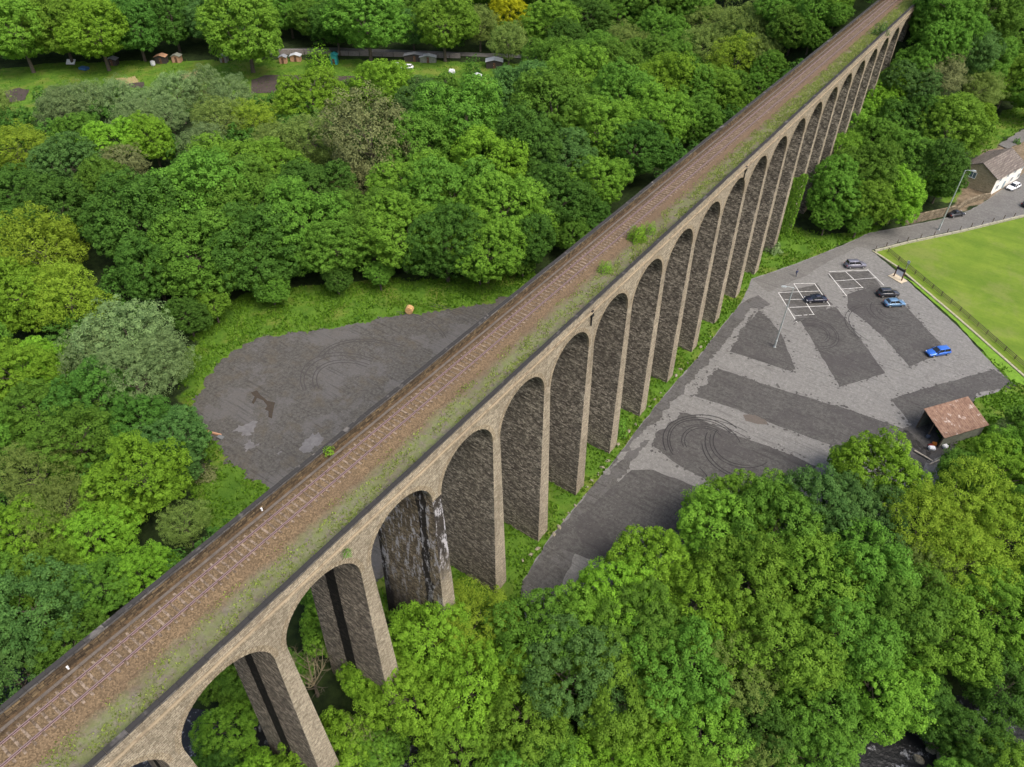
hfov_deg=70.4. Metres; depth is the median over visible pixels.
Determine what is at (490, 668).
tree
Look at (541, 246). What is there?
tree
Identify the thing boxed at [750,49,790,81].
tree
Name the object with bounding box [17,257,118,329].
tree
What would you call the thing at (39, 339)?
tree
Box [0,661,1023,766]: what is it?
river
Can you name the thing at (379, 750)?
tree
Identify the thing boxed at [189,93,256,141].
tree
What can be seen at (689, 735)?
tree
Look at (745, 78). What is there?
tree
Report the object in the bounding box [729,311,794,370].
asphalt panel
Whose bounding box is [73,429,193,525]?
tree
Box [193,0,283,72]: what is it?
tree
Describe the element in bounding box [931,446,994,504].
tree
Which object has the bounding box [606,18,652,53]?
tree
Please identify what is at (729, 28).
tree
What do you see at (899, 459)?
tree
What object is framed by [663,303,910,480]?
tyre marks
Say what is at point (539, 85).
tree
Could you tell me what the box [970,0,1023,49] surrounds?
tree
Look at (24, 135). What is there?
tree
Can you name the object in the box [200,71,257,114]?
tree
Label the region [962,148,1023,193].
stone house
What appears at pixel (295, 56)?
allotment shed
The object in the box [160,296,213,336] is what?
tree
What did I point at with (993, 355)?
grass bank strip
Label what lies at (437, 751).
tree
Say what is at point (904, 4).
trackside weeds
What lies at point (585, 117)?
tree
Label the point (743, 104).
tree
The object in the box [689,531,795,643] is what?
tree
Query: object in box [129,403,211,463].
tree
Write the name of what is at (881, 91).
tree
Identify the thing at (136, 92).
tree
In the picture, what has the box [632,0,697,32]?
tree
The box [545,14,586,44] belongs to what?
tree
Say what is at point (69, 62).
white sheet
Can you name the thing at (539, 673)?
tree
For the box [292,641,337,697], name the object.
bare tree
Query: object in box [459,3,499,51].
tree
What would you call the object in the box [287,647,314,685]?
tree
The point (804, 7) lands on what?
tree
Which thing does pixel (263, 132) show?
tree
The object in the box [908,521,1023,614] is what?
tree
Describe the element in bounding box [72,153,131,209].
tree
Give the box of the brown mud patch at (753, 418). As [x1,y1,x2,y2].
[743,414,767,424]
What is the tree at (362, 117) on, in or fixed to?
on the ground at (194, 50)
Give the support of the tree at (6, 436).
on the ground at (194, 50)
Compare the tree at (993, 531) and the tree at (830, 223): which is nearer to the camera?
the tree at (993, 531)
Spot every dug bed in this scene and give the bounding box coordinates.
[5,88,28,101]
[126,82,143,87]
[251,75,366,92]
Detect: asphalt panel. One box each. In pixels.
[549,470,722,562]
[653,412,815,492]
[694,369,930,478]
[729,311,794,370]
[780,283,832,320]
[801,307,884,386]
[828,271,880,289]
[847,285,941,366]
[891,369,1010,458]
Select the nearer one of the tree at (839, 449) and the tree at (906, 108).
the tree at (839, 449)
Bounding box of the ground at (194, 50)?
[0,0,1023,749]
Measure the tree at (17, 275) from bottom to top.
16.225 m
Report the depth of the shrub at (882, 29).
175.42 m
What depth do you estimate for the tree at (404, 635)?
86.61 m
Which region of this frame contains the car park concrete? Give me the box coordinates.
[523,173,1023,689]
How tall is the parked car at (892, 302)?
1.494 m
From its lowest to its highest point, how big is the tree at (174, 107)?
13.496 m
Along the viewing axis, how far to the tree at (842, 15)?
201.76 m
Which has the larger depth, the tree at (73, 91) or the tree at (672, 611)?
the tree at (73, 91)
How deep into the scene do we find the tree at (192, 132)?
186.52 m
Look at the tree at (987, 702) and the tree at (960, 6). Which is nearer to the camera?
the tree at (987, 702)
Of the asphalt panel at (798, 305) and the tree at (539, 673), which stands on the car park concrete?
the asphalt panel at (798, 305)
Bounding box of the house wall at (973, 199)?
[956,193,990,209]
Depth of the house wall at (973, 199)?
179.39 m
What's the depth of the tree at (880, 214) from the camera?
162.42 m
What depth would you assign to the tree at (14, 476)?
105.83 m
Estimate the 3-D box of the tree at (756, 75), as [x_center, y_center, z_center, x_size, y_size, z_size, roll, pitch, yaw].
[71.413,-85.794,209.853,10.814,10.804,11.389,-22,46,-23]
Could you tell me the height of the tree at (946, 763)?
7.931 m
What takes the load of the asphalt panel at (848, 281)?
on the car park concrete
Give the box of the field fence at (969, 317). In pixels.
[888,248,1023,365]
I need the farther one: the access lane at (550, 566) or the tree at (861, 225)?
the tree at (861, 225)
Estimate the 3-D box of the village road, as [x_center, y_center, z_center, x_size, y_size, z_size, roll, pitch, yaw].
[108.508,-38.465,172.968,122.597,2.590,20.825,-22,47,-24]
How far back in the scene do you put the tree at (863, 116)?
187.02 m
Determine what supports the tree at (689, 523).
on the ground at (194, 50)
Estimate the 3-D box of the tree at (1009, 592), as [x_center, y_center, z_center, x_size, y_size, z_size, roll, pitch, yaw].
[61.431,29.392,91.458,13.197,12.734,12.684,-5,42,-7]
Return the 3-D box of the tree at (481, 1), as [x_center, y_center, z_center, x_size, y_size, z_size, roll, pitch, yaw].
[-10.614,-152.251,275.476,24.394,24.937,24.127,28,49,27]
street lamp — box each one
[773,285,793,347]
[938,170,976,229]
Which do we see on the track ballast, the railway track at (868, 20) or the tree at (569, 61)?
the railway track at (868, 20)
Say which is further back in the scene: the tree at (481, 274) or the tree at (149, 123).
the tree at (149, 123)
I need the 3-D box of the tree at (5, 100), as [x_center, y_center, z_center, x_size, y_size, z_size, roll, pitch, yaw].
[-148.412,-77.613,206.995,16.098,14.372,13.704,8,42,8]
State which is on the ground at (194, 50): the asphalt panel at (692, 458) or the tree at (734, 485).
the tree at (734, 485)
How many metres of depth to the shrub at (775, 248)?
162.93 m
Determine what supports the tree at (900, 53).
on the ground at (194, 50)
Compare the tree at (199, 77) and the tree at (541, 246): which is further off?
the tree at (199, 77)
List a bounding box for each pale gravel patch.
[233,421,257,435]
[244,439,258,451]
[299,432,323,452]
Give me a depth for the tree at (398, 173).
161.76 m
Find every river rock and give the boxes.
[913,754,924,763]
[925,742,938,754]
[936,751,950,761]
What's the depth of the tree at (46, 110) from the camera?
200.15 m
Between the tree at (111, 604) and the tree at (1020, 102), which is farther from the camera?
the tree at (1020, 102)
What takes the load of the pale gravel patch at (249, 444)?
on the gravel lot
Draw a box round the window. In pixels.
[969,171,976,178]
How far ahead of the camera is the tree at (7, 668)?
88.36 m
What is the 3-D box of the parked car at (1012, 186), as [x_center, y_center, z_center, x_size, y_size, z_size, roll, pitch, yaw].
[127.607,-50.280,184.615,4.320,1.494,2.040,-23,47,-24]
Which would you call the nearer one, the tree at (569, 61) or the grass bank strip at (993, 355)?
the grass bank strip at (993, 355)
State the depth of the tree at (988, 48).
192.54 m
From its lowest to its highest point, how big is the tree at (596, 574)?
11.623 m
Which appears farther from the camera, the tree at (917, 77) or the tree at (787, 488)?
the tree at (917, 77)
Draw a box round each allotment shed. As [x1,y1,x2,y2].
[107,56,119,65]
[154,53,168,63]
[170,52,182,62]
[219,53,228,62]
[278,53,287,63]
[289,52,301,61]
[329,51,338,64]
[403,51,425,61]
[419,53,436,62]
[485,56,502,68]
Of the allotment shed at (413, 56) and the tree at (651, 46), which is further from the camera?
the allotment shed at (413, 56)
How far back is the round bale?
146.94 m
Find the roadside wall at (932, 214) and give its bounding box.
[905,205,956,224]
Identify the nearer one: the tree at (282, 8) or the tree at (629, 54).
the tree at (629, 54)
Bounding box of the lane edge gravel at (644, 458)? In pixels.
[617,408,704,481]
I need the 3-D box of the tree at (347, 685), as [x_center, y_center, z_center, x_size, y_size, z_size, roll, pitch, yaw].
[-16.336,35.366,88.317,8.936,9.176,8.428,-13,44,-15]
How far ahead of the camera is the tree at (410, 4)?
262.79 m
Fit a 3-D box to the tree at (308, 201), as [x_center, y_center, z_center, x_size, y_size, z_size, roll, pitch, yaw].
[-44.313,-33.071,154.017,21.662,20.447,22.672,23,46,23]
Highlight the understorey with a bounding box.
[0,0,1021,572]
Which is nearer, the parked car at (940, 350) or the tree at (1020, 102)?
the parked car at (940, 350)
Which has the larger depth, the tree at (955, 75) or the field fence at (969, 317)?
the tree at (955, 75)
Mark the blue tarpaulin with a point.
(84, 68)
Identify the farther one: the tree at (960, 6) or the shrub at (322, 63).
the shrub at (322, 63)
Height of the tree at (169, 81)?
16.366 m
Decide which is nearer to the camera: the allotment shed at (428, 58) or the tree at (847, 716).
the tree at (847, 716)
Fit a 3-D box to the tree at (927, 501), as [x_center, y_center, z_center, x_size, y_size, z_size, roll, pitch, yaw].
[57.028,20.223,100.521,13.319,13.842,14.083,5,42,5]
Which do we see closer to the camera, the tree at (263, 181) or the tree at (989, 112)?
the tree at (263, 181)
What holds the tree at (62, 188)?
on the ground at (194, 50)
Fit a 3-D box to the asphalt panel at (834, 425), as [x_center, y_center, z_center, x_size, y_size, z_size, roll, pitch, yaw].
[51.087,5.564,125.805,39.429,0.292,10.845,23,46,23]
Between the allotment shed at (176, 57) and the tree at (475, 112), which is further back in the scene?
the allotment shed at (176, 57)
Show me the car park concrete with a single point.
(871, 397)
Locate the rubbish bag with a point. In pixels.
(931, 448)
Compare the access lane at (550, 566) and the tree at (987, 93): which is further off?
the tree at (987, 93)
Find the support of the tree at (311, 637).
on the ground at (194, 50)
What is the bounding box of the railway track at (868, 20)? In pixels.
[0,0,897,766]
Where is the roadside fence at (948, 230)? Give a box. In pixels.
[876,213,1015,247]
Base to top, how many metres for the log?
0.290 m
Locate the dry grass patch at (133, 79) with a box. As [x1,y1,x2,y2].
[116,76,138,85]
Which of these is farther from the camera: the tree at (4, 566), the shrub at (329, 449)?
the tree at (4, 566)
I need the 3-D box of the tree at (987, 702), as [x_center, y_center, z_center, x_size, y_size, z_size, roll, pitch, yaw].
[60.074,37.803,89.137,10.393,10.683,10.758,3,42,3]
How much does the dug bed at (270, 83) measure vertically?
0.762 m
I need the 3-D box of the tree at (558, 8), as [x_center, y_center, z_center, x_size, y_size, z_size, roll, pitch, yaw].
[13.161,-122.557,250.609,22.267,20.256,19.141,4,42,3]
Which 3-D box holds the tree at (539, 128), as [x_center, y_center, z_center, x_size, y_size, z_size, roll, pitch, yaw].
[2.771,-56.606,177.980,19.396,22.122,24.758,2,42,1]
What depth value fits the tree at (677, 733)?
81.64 m
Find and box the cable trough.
[0,0,885,732]
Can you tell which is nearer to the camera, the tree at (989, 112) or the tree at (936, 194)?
the tree at (936, 194)
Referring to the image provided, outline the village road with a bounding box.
[752,174,1023,291]
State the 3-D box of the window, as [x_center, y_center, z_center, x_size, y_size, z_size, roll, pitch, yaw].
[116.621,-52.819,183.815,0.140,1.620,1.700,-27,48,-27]
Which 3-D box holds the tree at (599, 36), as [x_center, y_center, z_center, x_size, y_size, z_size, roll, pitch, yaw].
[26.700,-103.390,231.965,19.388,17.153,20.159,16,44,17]
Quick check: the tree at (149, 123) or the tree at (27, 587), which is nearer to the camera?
the tree at (27, 587)
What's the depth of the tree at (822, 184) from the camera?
164.88 m
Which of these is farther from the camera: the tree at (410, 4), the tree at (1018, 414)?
the tree at (410, 4)
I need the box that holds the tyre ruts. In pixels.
[300,304,479,389]
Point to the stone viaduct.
(460, 492)
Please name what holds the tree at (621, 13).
on the ground at (194, 50)
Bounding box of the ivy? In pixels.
[780,173,808,235]
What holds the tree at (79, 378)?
on the ground at (194, 50)
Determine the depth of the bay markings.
152.84 m
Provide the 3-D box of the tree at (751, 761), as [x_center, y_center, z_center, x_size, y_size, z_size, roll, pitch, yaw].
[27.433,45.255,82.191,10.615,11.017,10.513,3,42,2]
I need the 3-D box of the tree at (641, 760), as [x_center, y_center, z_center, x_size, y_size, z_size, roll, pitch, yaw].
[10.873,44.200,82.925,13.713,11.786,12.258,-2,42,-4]
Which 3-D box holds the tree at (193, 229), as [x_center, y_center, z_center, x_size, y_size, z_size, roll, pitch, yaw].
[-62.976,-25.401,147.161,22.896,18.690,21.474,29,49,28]
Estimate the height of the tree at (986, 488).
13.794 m
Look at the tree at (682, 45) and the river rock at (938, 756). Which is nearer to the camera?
the river rock at (938, 756)
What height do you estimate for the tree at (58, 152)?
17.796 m
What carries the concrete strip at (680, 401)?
on the car park concrete
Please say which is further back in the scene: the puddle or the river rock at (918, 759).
the puddle
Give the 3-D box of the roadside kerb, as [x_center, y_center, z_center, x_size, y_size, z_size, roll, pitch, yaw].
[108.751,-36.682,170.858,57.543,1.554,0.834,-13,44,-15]
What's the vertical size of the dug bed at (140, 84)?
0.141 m
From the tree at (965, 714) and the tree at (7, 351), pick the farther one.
the tree at (7, 351)
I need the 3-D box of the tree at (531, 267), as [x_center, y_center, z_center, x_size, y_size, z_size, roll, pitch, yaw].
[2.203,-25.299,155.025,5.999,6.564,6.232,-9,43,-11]
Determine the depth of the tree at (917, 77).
186.98 m
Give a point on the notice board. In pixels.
(899, 271)
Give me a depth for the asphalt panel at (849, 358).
138.97 m
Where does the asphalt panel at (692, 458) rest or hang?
on the car park concrete
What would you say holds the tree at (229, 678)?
on the ground at (194, 50)
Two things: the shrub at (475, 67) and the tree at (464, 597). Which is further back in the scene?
the shrub at (475, 67)
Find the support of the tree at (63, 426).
on the ground at (194, 50)
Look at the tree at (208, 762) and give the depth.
83.53 m
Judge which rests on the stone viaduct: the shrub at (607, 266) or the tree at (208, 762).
the shrub at (607, 266)
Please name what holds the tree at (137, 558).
on the ground at (194, 50)
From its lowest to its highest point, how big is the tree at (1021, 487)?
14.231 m
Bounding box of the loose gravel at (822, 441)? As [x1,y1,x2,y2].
[647,284,1015,493]
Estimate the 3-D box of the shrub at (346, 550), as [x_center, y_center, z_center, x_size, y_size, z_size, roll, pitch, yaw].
[-14.553,14.925,64.102,1.053,0.880,1.165,26,47,25]
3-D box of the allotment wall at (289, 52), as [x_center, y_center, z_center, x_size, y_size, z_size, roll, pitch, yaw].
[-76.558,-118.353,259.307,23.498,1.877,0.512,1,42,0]
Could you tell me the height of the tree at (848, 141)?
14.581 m
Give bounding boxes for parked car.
[804,294,827,303]
[844,259,866,268]
[876,287,899,297]
[883,297,905,307]
[925,345,951,357]
[947,209,965,217]
[1006,181,1020,190]
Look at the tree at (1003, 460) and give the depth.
106.39 m
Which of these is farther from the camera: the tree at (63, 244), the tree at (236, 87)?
the tree at (236, 87)
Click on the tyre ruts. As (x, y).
(358, 354)
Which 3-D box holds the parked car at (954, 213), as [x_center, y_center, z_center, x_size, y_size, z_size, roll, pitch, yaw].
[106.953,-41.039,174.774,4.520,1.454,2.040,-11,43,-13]
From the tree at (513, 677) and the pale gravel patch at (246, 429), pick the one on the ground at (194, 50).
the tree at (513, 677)
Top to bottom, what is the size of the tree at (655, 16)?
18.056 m
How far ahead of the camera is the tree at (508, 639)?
87.34 m
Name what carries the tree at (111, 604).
on the ground at (194, 50)
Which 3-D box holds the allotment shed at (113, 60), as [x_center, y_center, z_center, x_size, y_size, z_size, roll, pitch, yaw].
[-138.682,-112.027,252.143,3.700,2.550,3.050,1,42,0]
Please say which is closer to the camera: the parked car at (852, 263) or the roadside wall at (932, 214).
the parked car at (852, 263)
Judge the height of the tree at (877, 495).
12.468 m
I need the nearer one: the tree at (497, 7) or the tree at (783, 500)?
the tree at (783, 500)
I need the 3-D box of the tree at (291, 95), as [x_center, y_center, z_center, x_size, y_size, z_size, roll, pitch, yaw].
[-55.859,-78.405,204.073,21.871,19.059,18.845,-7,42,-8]
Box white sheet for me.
[66,59,75,64]
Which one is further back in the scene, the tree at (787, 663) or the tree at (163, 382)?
the tree at (163, 382)
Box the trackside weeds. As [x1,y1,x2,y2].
[36,0,912,766]
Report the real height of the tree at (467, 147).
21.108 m
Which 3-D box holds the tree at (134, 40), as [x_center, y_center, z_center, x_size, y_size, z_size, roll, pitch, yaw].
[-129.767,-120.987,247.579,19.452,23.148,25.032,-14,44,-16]
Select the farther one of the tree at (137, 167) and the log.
the tree at (137, 167)
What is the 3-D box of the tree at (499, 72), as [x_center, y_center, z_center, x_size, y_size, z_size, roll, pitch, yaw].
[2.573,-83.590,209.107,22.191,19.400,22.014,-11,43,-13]
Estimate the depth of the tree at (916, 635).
87.40 m
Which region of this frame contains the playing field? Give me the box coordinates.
[877,217,1023,372]
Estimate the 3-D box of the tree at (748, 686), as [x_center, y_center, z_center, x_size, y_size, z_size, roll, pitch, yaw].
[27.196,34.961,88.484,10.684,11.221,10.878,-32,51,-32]
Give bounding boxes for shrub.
[194,462,218,484]
[305,43,334,71]
[322,445,334,456]
[342,548,351,557]
[463,54,482,78]
[596,260,612,274]
[617,417,629,438]
[627,224,647,244]
[642,220,657,235]
[764,242,783,255]
[871,21,889,35]
[1013,137,1020,144]
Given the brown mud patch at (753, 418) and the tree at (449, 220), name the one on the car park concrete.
the brown mud patch at (753, 418)
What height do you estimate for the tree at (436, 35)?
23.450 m
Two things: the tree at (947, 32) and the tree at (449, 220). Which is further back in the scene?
the tree at (947, 32)
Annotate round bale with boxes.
[405,305,413,313]
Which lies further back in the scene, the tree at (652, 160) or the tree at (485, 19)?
the tree at (485, 19)
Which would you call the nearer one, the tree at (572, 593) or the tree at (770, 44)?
the tree at (572, 593)
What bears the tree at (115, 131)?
on the ground at (194, 50)
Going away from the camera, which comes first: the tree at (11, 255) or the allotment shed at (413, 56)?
the tree at (11, 255)
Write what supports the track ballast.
on the stone viaduct
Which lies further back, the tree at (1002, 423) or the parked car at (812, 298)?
the parked car at (812, 298)
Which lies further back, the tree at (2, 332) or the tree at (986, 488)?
the tree at (2, 332)
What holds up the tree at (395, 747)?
on the ground at (194, 50)
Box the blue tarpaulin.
[78,66,89,70]
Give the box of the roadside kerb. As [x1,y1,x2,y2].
[874,214,1023,251]
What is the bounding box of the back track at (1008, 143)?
[999,129,1023,147]
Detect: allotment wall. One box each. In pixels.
[270,49,329,54]
[337,50,459,57]
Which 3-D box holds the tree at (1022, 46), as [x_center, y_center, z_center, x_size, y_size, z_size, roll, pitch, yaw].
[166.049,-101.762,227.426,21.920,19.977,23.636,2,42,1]
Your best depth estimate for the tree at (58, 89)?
208.38 m
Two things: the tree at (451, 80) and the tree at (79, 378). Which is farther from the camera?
the tree at (451, 80)
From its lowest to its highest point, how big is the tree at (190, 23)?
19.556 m
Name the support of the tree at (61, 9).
on the ground at (194, 50)
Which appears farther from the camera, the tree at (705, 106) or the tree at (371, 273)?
the tree at (705, 106)
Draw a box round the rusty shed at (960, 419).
[916,396,988,447]
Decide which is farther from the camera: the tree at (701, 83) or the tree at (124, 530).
the tree at (701, 83)
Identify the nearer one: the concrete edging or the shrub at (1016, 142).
the concrete edging
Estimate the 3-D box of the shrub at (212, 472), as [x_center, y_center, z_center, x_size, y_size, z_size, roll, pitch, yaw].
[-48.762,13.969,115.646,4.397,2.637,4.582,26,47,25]
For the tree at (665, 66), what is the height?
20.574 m
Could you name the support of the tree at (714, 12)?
on the ground at (194, 50)
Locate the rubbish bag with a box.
[928,445,935,450]
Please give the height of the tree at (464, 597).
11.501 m
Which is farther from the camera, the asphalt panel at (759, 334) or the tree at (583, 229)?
the tree at (583, 229)
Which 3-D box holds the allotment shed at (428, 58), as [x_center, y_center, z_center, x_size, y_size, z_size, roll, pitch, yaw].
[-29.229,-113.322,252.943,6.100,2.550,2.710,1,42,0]
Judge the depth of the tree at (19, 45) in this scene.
233.31 m
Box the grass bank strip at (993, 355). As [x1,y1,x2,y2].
[904,277,1023,384]
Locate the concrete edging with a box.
[872,250,1023,376]
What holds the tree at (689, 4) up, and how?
on the ground at (194, 50)
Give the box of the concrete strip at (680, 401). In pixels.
[603,308,757,474]
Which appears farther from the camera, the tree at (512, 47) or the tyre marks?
the tree at (512, 47)
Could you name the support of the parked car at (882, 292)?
on the asphalt panel at (913, 343)
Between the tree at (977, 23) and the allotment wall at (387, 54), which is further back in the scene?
the allotment wall at (387, 54)
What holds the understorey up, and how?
on the ground at (194, 50)
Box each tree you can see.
[0,0,54,72]
[0,86,20,120]
[0,118,56,174]
[0,161,49,219]
[0,200,91,283]
[0,234,26,286]
[0,256,72,333]
[0,322,14,370]
[0,336,65,404]
[0,377,83,450]
[0,401,20,471]
[0,427,88,507]
[0,492,67,575]
[0,537,38,631]
[0,551,104,662]
[0,623,58,707]
[6,170,94,246]
[7,538,89,614]
[9,335,80,391]
[10,1,57,24]
[11,478,102,559]
[17,0,92,64]
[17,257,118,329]
[22,130,104,196]
[23,602,109,675]
[25,400,127,488]
[32,88,86,126]
[38,355,135,437]
[39,82,87,112]
[47,110,99,142]
[51,319,127,384]
[52,0,129,70]
[53,495,142,568]
[55,78,117,123]
[60,551,139,617]
[68,293,183,377]
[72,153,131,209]
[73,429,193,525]
[75,115,146,161]
[77,166,197,262]
[84,72,139,114]
[86,338,186,414]
[93,142,151,179]
[98,0,162,61]
[103,96,159,129]
[103,391,184,450]
[108,538,180,599]
[112,230,196,300]
[113,317,201,387]
[119,84,169,116]
[123,109,175,167]
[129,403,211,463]
[134,145,262,243]
[136,0,196,51]
[137,439,204,481]
[141,208,257,297]
[142,93,190,141]
[146,70,202,123]
[155,499,212,547]
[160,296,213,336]
[173,0,229,50]
[174,115,227,150]
[180,62,232,118]
[180,130,280,179]
[188,695,259,764]
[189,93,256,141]
[190,735,242,766]
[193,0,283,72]
[193,152,302,240]
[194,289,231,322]
[197,200,309,298]
[197,669,238,706]
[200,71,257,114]
[212,664,247,700]
[227,97,278,138]
[235,745,293,766]
[241,136,313,193]
[246,117,301,163]
[250,175,355,276]
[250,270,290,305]
[266,0,312,38]
[267,107,343,165]
[271,65,350,121]
[271,157,360,221]
[276,705,375,766]
[286,0,329,41]
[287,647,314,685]
[292,212,375,279]
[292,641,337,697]
[299,603,328,657]
[300,587,315,606]
[307,0,362,55]
[308,80,419,189]
[319,0,415,62]
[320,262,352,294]
[329,154,384,204]
[329,186,409,260]
[332,723,393,766]
[335,634,418,699]
[337,79,369,111]
[340,661,409,712]
[342,715,395,764]
[348,58,415,109]
[352,655,466,746]
[353,720,410,766]
[356,189,445,272]
[362,259,395,289]
[364,148,459,226]
[372,107,464,166]
[381,0,430,19]
[388,594,471,692]
[392,74,449,115]
[393,8,427,50]
[397,153,502,216]
[397,202,489,282]
[407,708,505,766]
[408,0,480,61]
[408,72,516,166]
[416,575,519,670]
[420,71,461,97]
[426,628,519,745]
[445,211,527,282]
[448,124,529,199]
[451,166,559,248]
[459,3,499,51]
[464,255,492,284]
[469,729,563,766]
[471,0,489,7]
[476,675,574,766]
[481,586,588,679]
[483,100,563,183]
[485,20,531,66]
[488,0,530,27]
[489,59,557,110]
[493,205,556,264]
[495,626,556,699]
[502,65,601,139]
[512,248,535,276]
[512,612,636,728]
[513,723,598,766]
[517,161,600,230]
[518,0,582,41]
[520,35,577,79]
[524,0,545,10]
[529,126,600,196]
[542,41,614,96]
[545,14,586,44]
[546,579,638,680]
[552,217,590,249]
[552,711,660,766]
[555,0,615,33]
[555,95,641,159]
[568,154,634,204]
[568,199,611,233]
[568,642,674,757]
[569,29,619,74]
[574,551,676,643]
[586,35,646,96]
[588,56,664,134]
[589,0,646,29]
[593,575,701,689]
[594,118,674,183]
[604,524,697,609]
[605,705,699,766]
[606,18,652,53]
[619,605,735,724]
[621,34,679,70]
[624,82,698,149]
[629,51,703,102]
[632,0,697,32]
[635,4,694,39]
[648,741,720,766]
[654,686,755,766]
[655,559,750,660]
[656,61,721,109]
[659,28,705,69]
[664,93,725,150]
[667,0,714,22]
[673,483,770,579]
[678,23,732,66]
[681,2,732,50]
[681,63,745,109]
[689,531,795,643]
[696,468,773,533]
[696,622,783,716]
[703,29,768,79]
[706,0,769,57]
[711,69,754,103]
[713,732,797,766]
[714,474,828,587]
[716,593,851,699]
[717,683,809,766]
[719,0,737,10]
[724,92,755,113]
[738,0,786,35]
[738,467,800,532]
[742,65,779,96]
[743,32,786,65]
[745,525,871,627]
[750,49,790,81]
[752,0,810,22]
[763,711,863,766]
[765,4,817,55]
[767,663,872,765]
[773,462,878,553]
[781,589,910,682]
[793,0,835,27]
[794,516,922,627]
[796,12,831,54]
[805,154,872,220]
[809,201,843,235]
[816,472,914,569]
[818,0,854,12]
[819,2,855,32]
[825,130,862,175]
[827,442,865,472]
[828,425,933,512]
[828,630,944,746]
[829,137,907,200]
[834,560,958,657]
[840,178,900,225]
[844,208,873,237]
[846,115,910,152]
[847,99,876,137]
[857,95,890,135]
[864,79,903,122]
[865,127,940,179]
[865,659,958,744]
[869,163,927,225]
[872,94,949,139]
[876,66,924,101]
[877,59,947,111]
[879,541,968,601]
[881,476,990,573]
[890,42,937,83]
[890,586,1004,687]
[896,137,972,197]
[905,92,999,157]
[906,12,972,69]
[907,3,951,38]
[908,50,972,95]
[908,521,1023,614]
[913,0,985,30]
[918,453,1023,555]
[919,701,1023,766]
[925,167,960,203]
[927,754,976,766]
[931,1,992,48]
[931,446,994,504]
[946,485,1023,581]
[947,23,1007,85]
[949,559,1023,665]
[951,727,1023,766]
[953,640,1023,733]
[958,431,1023,515]
[960,102,998,125]
[961,71,1010,104]
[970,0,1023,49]
[972,33,1022,82]
[973,424,1023,486]
[979,53,1023,108]
[988,484,1023,557]
[994,1,1023,52]
[994,416,1018,436]
[1002,404,1023,429]
[1005,420,1023,485]
[1006,78,1023,107]
[1008,556,1023,621]
[1017,35,1023,66]
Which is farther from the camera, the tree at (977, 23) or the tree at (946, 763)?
the tree at (977, 23)
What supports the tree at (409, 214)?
on the ground at (194, 50)
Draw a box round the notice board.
[888,265,906,283]
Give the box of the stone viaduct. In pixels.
[0,0,919,766]
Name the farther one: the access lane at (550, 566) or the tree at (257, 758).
the access lane at (550, 566)
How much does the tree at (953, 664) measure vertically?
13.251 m
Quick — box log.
[914,450,932,460]
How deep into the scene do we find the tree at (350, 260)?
146.10 m
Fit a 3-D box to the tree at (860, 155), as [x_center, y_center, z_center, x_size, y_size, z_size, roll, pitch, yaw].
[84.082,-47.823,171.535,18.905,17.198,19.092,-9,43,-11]
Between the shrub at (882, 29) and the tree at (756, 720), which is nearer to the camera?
the tree at (756, 720)
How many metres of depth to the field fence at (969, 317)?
147.25 m
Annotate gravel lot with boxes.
[192,295,507,581]
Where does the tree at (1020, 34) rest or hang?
on the ground at (194, 50)
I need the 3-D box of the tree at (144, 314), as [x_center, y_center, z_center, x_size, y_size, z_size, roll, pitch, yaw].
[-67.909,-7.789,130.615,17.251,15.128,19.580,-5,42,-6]
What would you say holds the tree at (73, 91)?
on the ground at (194, 50)
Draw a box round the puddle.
[251,390,274,417]
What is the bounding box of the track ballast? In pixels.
[0,0,911,766]
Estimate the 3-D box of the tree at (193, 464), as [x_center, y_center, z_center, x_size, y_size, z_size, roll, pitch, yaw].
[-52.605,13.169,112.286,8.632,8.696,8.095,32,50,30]
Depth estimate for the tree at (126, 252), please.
140.35 m
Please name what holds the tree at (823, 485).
on the ground at (194, 50)
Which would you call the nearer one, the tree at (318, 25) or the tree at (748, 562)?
the tree at (748, 562)
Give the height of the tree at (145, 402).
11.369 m
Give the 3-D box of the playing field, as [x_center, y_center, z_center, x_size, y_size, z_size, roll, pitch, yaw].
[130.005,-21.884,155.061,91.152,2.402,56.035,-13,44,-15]
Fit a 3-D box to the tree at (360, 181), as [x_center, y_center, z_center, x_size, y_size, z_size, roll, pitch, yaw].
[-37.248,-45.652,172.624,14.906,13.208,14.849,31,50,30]
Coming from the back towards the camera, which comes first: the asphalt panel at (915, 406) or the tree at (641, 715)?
the asphalt panel at (915, 406)
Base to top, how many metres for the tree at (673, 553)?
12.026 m
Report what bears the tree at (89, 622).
on the ground at (194, 50)
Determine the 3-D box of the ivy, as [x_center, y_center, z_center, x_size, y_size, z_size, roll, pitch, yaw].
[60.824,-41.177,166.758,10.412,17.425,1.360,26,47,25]
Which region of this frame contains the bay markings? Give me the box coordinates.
[779,269,870,321]
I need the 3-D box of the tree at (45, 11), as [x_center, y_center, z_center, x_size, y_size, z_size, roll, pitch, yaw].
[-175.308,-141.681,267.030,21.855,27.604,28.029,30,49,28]
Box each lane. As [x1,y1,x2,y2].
[286,47,535,58]
[521,295,770,613]
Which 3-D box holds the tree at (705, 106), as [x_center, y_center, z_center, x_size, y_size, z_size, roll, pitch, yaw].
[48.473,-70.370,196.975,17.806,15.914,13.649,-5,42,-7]
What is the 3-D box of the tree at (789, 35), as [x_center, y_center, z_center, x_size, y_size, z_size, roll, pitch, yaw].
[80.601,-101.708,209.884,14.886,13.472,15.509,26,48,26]
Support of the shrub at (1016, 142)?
on the ground at (194, 50)
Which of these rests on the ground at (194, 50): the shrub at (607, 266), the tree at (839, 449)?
the tree at (839, 449)

